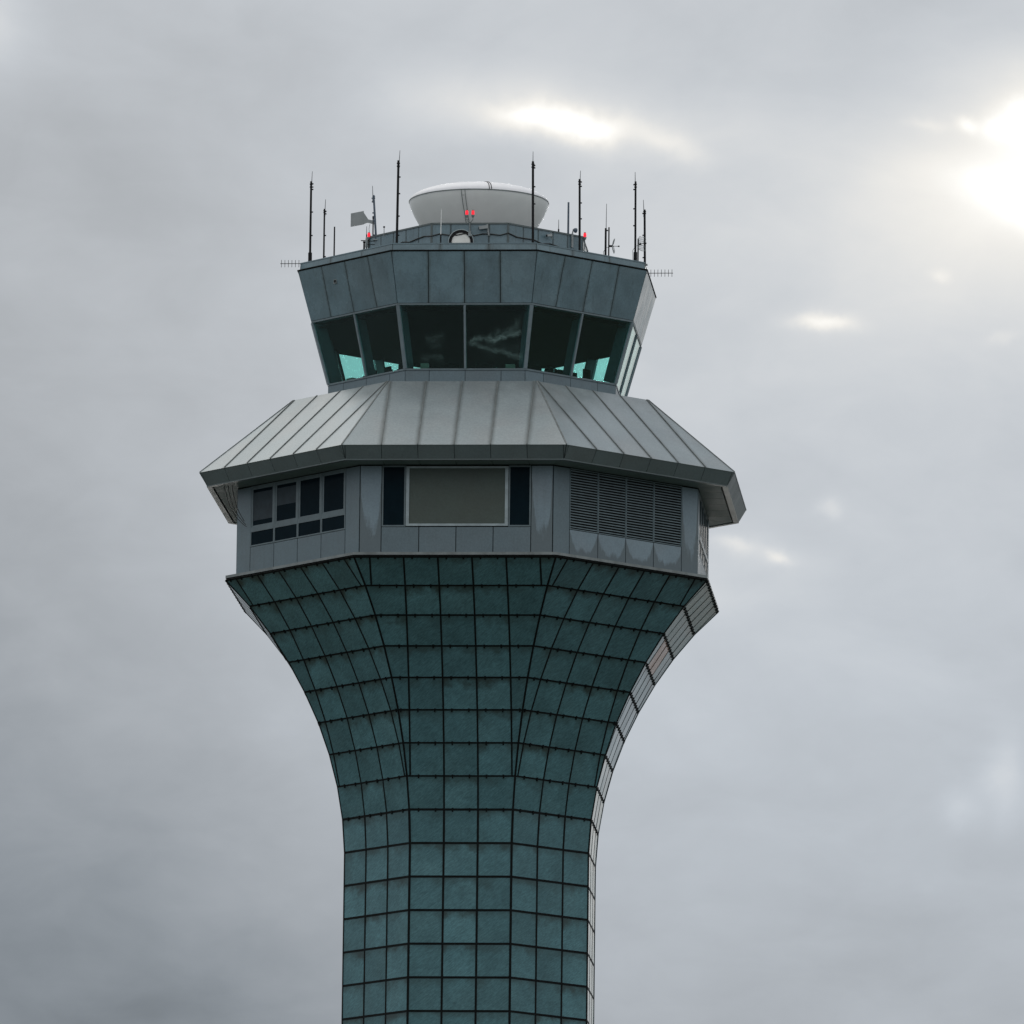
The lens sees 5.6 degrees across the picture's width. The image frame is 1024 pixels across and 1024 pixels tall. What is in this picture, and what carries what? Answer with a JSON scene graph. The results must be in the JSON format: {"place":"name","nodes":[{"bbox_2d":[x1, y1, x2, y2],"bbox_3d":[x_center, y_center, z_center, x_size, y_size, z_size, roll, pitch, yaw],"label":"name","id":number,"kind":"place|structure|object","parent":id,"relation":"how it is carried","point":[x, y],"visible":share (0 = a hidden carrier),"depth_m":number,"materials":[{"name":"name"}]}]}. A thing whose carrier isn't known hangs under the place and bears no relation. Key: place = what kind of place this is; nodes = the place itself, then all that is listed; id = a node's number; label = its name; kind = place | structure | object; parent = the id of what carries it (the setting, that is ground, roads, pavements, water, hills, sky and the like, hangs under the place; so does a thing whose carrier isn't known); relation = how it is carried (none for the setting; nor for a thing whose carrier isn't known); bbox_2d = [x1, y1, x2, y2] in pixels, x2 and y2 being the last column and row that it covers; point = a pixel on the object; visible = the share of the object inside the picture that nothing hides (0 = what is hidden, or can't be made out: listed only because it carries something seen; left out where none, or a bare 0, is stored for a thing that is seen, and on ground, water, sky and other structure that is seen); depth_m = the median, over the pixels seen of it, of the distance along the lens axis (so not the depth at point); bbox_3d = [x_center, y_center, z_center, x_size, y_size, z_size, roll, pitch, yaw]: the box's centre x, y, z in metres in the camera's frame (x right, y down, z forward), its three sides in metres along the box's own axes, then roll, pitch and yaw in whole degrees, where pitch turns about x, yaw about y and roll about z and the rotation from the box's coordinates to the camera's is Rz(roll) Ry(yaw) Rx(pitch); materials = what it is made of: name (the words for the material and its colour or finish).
{"place":"outdoors","nodes":[
{"label":"outdoors","id":0,"kind":"place"},
{"bbox_2d":[384,366,391,372],"bbox_3d":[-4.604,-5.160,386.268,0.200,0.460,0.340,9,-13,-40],"label":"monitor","id":1,"kind":"object","parent":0,"point":[388,369],"visible":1,"depth_m":386.24,"materials":[{"name":"plastic"}]},
{"bbox_2d":[398,362,413,369],"bbox_3d":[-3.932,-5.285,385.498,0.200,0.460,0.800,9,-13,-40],"label":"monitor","id":2,"kind":"object","parent":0,"point":[400,366],"visible":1,"depth_m":385.70,"materials":[{"name":"plastic"}]},
{"bbox_2d":[420,363,428,367],"bbox_3d":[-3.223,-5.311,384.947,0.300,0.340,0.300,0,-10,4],"label":"monitor","id":3,"kind":"object","parent":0,"point":[424,365],"visible":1,"depth_m":384.81,"materials":[{"name":"plastic"}]},
{"bbox_2d":[445,364,459,367],"bbox_3d":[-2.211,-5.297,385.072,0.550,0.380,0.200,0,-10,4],"label":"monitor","id":4,"kind":"object","parent":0,"point":[452,365],"visible":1,"depth_m":385.06,"materials":[{"name":"plastic"}]},
{"bbox_2d":[476,364,492,367],"bbox_3d":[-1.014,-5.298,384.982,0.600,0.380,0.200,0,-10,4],"label":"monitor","id":5,"kind":"object","parent":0,"point":[484,365],"visible":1,"depth_m":384.97,"materials":[{"name":"plastic"}]},
{"bbox_2d":[505,364,514,367],"bbox_3d":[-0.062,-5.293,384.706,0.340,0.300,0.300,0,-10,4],"label":"monitor","id":6,"kind":"object","parent":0,"point":[509,365],"visible":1,"depth_m":384.57,"materials":[{"name":"plastic"}]},
{"bbox_2d":[0,0,1023,1023],"label":"sky","id":7,"kind":"structure","parent":0,"point":[814,814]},
{"bbox_2d":[527,364,541,370],"bbox_3d":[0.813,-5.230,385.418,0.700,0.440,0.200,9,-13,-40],"label":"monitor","id":8,"kind":"object","parent":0,"point":[534,367],"visible":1,"depth_m":385.43,"materials":[{"name":"plastic"}]},
{"bbox_2d":[555,369,562,374],"bbox_3d":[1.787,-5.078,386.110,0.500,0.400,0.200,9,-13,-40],"label":"monitor","id":9,"kind":"object","parent":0,"point":[558,371],"visible":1,"depth_m":386.05,"materials":[{"name":"plastic"}]},
{"bbox_2d":[583,369,590,378],"bbox_3d":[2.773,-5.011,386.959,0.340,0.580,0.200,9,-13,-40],"label":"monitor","id":10,"kind":"object","parent":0,"point":[586,373],"visible":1,"depth_m":386.95,"materials":[{"name":"plastic"}]},
{"label":"ground","id":11,"kind":"structure","parent":0,"visible":0},
{"bbox_2d":[199,223,745,1023],"bbox_3d":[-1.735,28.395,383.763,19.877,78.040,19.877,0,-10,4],"label":"control tower","id":12,"kind":"structure","parent":11,"relation":"on","point":[479,607],"depth_m":382.38,"materials":[{"name":"metal"}]},
{"bbox_2d":[224,486,246,526],"bbox_3d":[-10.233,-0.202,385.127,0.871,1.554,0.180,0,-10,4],"label":"hanging cable","id":13,"kind":"object","parent":12,"relation":"hanging from","point":[231,508],"visible":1,"depth_m":385.19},
{"bbox_2d":[228,486,245,524],"bbox_3d":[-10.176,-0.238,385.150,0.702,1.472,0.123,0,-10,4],"label":"hanging cable","id":14,"kind":"object","parent":12,"relation":"hanging from","point":[233,506],"visible":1,"depth_m":385.19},
{"bbox_2d":[250,482,274,546],"bbox_3d":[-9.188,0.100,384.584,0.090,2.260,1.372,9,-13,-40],"label":"window","id":15,"kind":"structure","parent":12,"relation":"in","point":[262,496],"depth_m":384.56,"materials":[{"name":"glass"}]},
{"bbox_2d":[274,478,297,542],"bbox_3d":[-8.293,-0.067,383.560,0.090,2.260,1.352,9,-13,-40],"label":"window","id":16,"kind":"structure","parent":12,"relation":"in","point":[286,491],"depth_m":383.53,"materials":[{"name":"glass"}]},
{"bbox_2d":[280,260,299,266],"bbox_3d":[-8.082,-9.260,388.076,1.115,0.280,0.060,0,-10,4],"label":"yagi antenna","id":17,"kind":"object","parent":12,"relation":"attached to","point":[288,263],"visible":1,"depth_m":388.08,"materials":[{"name":"black paint"}]},
{"bbox_2d":[297,473,321,537],"bbox_3d":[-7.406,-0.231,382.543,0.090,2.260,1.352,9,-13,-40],"label":"window","id":18,"kind":"structure","parent":12,"relation":"in","point":[309,487],"depth_m":382.50,"materials":[{"name":"glass"}]},
{"bbox_2d":[308,171,313,260],"bbox_3d":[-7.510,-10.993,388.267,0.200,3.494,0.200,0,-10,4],"label":"whip antenna","id":19,"kind":"object","parent":12,"relation":"on","point":[310,233],"visible":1,"depth_m":388.20,"materials":[{"name":"black paint"}]},
{"bbox_2d":[323,199,326,257],"bbox_3d":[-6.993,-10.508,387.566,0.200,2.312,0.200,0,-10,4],"label":"whip antenna","id":20,"kind":"object","parent":12,"relation":"on","point":[325,213],"visible":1,"depth_m":387.53,"materials":[{"name":"black paint"}]},
{"bbox_2d":[333,227,334,255],"bbox_3d":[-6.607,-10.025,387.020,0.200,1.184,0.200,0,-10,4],"label":"pole antenna","id":21,"kind":"object","parent":12,"relation":"on","point":[334,243],"visible":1,"depth_m":386.98,"materials":[{"name":"black paint"}]},
{"bbox_2d":[321,468,346,533],"bbox_3d":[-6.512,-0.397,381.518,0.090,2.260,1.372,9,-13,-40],"label":"window","id":22,"kind":"structure","parent":12,"relation":"in","point":[333,502],"depth_m":381.48,"materials":[{"name":"glass"}]},
{"bbox_2d":[351,211,373,235],"bbox_3d":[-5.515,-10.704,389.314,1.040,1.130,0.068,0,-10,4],"label":"wind vane","id":23,"kind":"object","parent":12,"relation":"attached to","point":[359,218],"visible":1,"depth_m":389.34,"materials":[{"name":"grey paint"}]},
{"bbox_2d":[365,226,374,248],"bbox_3d":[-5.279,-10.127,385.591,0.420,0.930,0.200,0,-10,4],"label":"whip antenna","id":24,"kind":"object","parent":12,"relation":"on","point":[366,242],"visible":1,"depth_m":385.55,"materials":[{"name":"black paint"}]},
{"bbox_2d":[372,186,377,240],"bbox_3d":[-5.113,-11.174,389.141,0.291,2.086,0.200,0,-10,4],"label":"whip antenna","id":25,"kind":"object","parent":12,"relation":"attached to","point":[374,210],"visible":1,"depth_m":389.11,"materials":[{"name":"paint"}]},
{"bbox_2d":[381,466,405,526],"bbox_3d":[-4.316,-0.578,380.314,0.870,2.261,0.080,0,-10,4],"label":"narrow window","id":26,"kind":"structure","parent":12,"relation":"in","point":[393,477],"depth_m":380.27,"materials":[{"name":"glass"}]},
{"bbox_2d":[395,153,400,242],"bbox_3d":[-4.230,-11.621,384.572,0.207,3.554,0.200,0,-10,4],"label":"whip antenna","id":27,"kind":"object","parent":12,"relation":"on","point":[397,198],"visible":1,"depth_m":384.51,"materials":[{"name":"black paint"}]},
{"bbox_2d":[465,210,474,235],"bbox_3d":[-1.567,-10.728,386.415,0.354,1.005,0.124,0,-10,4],"label":"obstruction light","id":28,"kind":"object","parent":12,"relation":"attached to","point":[466,216],"visible":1,"depth_m":386.42,"materials":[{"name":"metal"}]},
{"bbox_2d":[409,181,548,227],"bbox_3d":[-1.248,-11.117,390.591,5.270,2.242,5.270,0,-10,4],"label":"radar dome","id":29,"kind":"structure","parent":12,"relation":"on","point":[489,202],"depth_m":388.55,"materials":[{"name":"plastic"}]},
{"bbox_2d":[478,224,489,235],"bbox_3d":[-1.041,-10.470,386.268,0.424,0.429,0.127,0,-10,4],"label":"security camera","id":30,"kind":"object","parent":12,"relation":"attached to","point":[483,227],"visible":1,"depth_m":386.23,"materials":[{"name":"grey paint"}]},
{"bbox_2d":[508,465,530,526],"bbox_3d":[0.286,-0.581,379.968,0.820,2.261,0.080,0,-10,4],"label":"narrow window","id":31,"kind":"structure","parent":12,"relation":"in","point":[519,502],"depth_m":379.99,"materials":[{"name":"glass"}]},
{"bbox_2d":[531,161,534,242],"bbox_3d":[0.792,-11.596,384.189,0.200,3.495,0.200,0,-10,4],"label":"whip antenna","id":32,"kind":"object","parent":12,"relation":"on","point":[533,168],"visible":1,"depth_m":384.14,"materials":[{"name":"black paint"}]},
{"bbox_2d":[567,202,568,232],"bbox_3d":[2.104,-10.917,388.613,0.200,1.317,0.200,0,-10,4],"label":"pole antenna","id":33,"kind":"object","parent":12,"relation":"on","point":[568,219],"visible":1,"depth_m":388.59,"materials":[{"name":"grey paint"}]},
{"bbox_2d":[571,228,577,247],"bbox_3d":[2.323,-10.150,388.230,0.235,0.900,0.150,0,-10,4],"label":"dome camera","id":34,"kind":"object","parent":12,"relation":"attached to","point":[574,230],"visible":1,"depth_m":388.24,"materials":[{"name":"grey paint"}]},
{"bbox_2d":[578,171,581,250],"bbox_3d":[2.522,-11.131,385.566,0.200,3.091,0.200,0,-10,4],"label":"whip antenna","id":35,"kind":"object","parent":12,"relation":"on","point":[580,219],"visible":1,"depth_m":385.51,"materials":[{"name":"black paint"}]},
{"bbox_2d":[583,232,586,250],"bbox_3d":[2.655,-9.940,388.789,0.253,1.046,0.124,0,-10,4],"label":"obstruction light","id":36,"kind":"object","parent":12,"relation":"attached to","point":[584,235],"visible":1,"depth_m":388.79,"materials":[{"name":"metal"}]},
{"bbox_2d":[604,204,607,254],"bbox_3d":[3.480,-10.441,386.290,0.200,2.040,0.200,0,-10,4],"label":"whip antenna","id":37,"kind":"object","parent":12,"relation":"on","point":[605,249],"visible":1,"depth_m":386.22,"materials":[{"name":"black paint"}]},
{"bbox_2d":[603,227,619,255],"bbox_3d":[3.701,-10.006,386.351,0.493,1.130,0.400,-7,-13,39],"label":"grid dish antenna","id":38,"kind":"object","parent":12,"relation":"on","point":[609,245],"visible":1,"depth_m":386.30,"materials":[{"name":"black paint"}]},
{"bbox_2d":[617,326,635,391],"bbox_3d":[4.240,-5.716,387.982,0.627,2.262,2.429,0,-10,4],"label":"cab window","id":39,"kind":"structure","parent":12,"relation":"in","point":[633,334],"depth_m":388.34,"materials":[{"name":"clear glass"}]},
{"bbox_2d":[621,338,639,395],"bbox_3d":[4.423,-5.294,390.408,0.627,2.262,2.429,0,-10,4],"label":"cab window","id":40,"kind":"structure","parent":12,"relation":"in","point":[637,346],"depth_m":390.52,"materials":[{"name":"clear glass"}]},
{"bbox_2d":[633,177,636,260],"bbox_3d":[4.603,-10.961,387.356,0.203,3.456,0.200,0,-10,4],"label":"whip antenna","id":41,"kind":"object","parent":12,"relation":"on","point":[634,225],"visible":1,"depth_m":387.32,"materials":[{"name":"black paint"}]},
{"bbox_2d":[633,236,646,260],"bbox_3d":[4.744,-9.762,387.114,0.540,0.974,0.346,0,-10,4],"label":"grid dish antenna","id":42,"kind":"object","parent":12,"relation":"on","point":[638,244],"visible":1,"depth_m":387.19,"materials":[{"name":"black paint"}]},
{"bbox_2d":[642,200,647,265],"bbox_3d":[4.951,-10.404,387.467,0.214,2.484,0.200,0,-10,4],"label":"whip antenna","id":43,"kind":"object","parent":12,"relation":"on","point":[644,216],"visible":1,"depth_m":387.44,"materials":[{"name":"black paint"}]},
{"bbox_2d":[646,270,668,276],"bbox_3d":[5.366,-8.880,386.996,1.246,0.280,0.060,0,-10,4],"label":"yagi antenna","id":44,"kind":"object","parent":12,"relation":"attached to","point":[654,273],"visible":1,"depth_m":386.99,"materials":[{"name":"black paint"}]},
{"bbox_2d":[699,495,701,557],"bbox_3d":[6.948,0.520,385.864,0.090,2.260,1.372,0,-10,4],"label":"window","id":45,"kind":"structure","parent":12,"relation":"in","point":[700,508],"depth_m":386.26,"materials":[{"name":"glass"}]},
{"bbox_2d":[701,501,703,563],"bbox_3d":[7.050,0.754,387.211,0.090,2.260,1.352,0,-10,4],"label":"window","id":46,"kind":"structure","parent":12,"relation":"in","point":[702,550],"depth_m":387.58,"materials":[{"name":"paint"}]},
{"bbox_2d":[703,507,705,570],"bbox_3d":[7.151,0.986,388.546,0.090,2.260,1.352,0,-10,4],"label":"window","id":47,"kind":"structure","parent":12,"relation":"in","point":[704,562],"depth_m":388.91,"materials":[{"name":"glass"}]},
{"bbox_2d":[705,513,707,575],"bbox_3d":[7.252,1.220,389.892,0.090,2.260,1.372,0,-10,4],"label":"window","id":48,"kind":"structure","parent":12,"relation":"in","point":[706,571],"depth_m":390.24,"materials":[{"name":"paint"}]}
]}

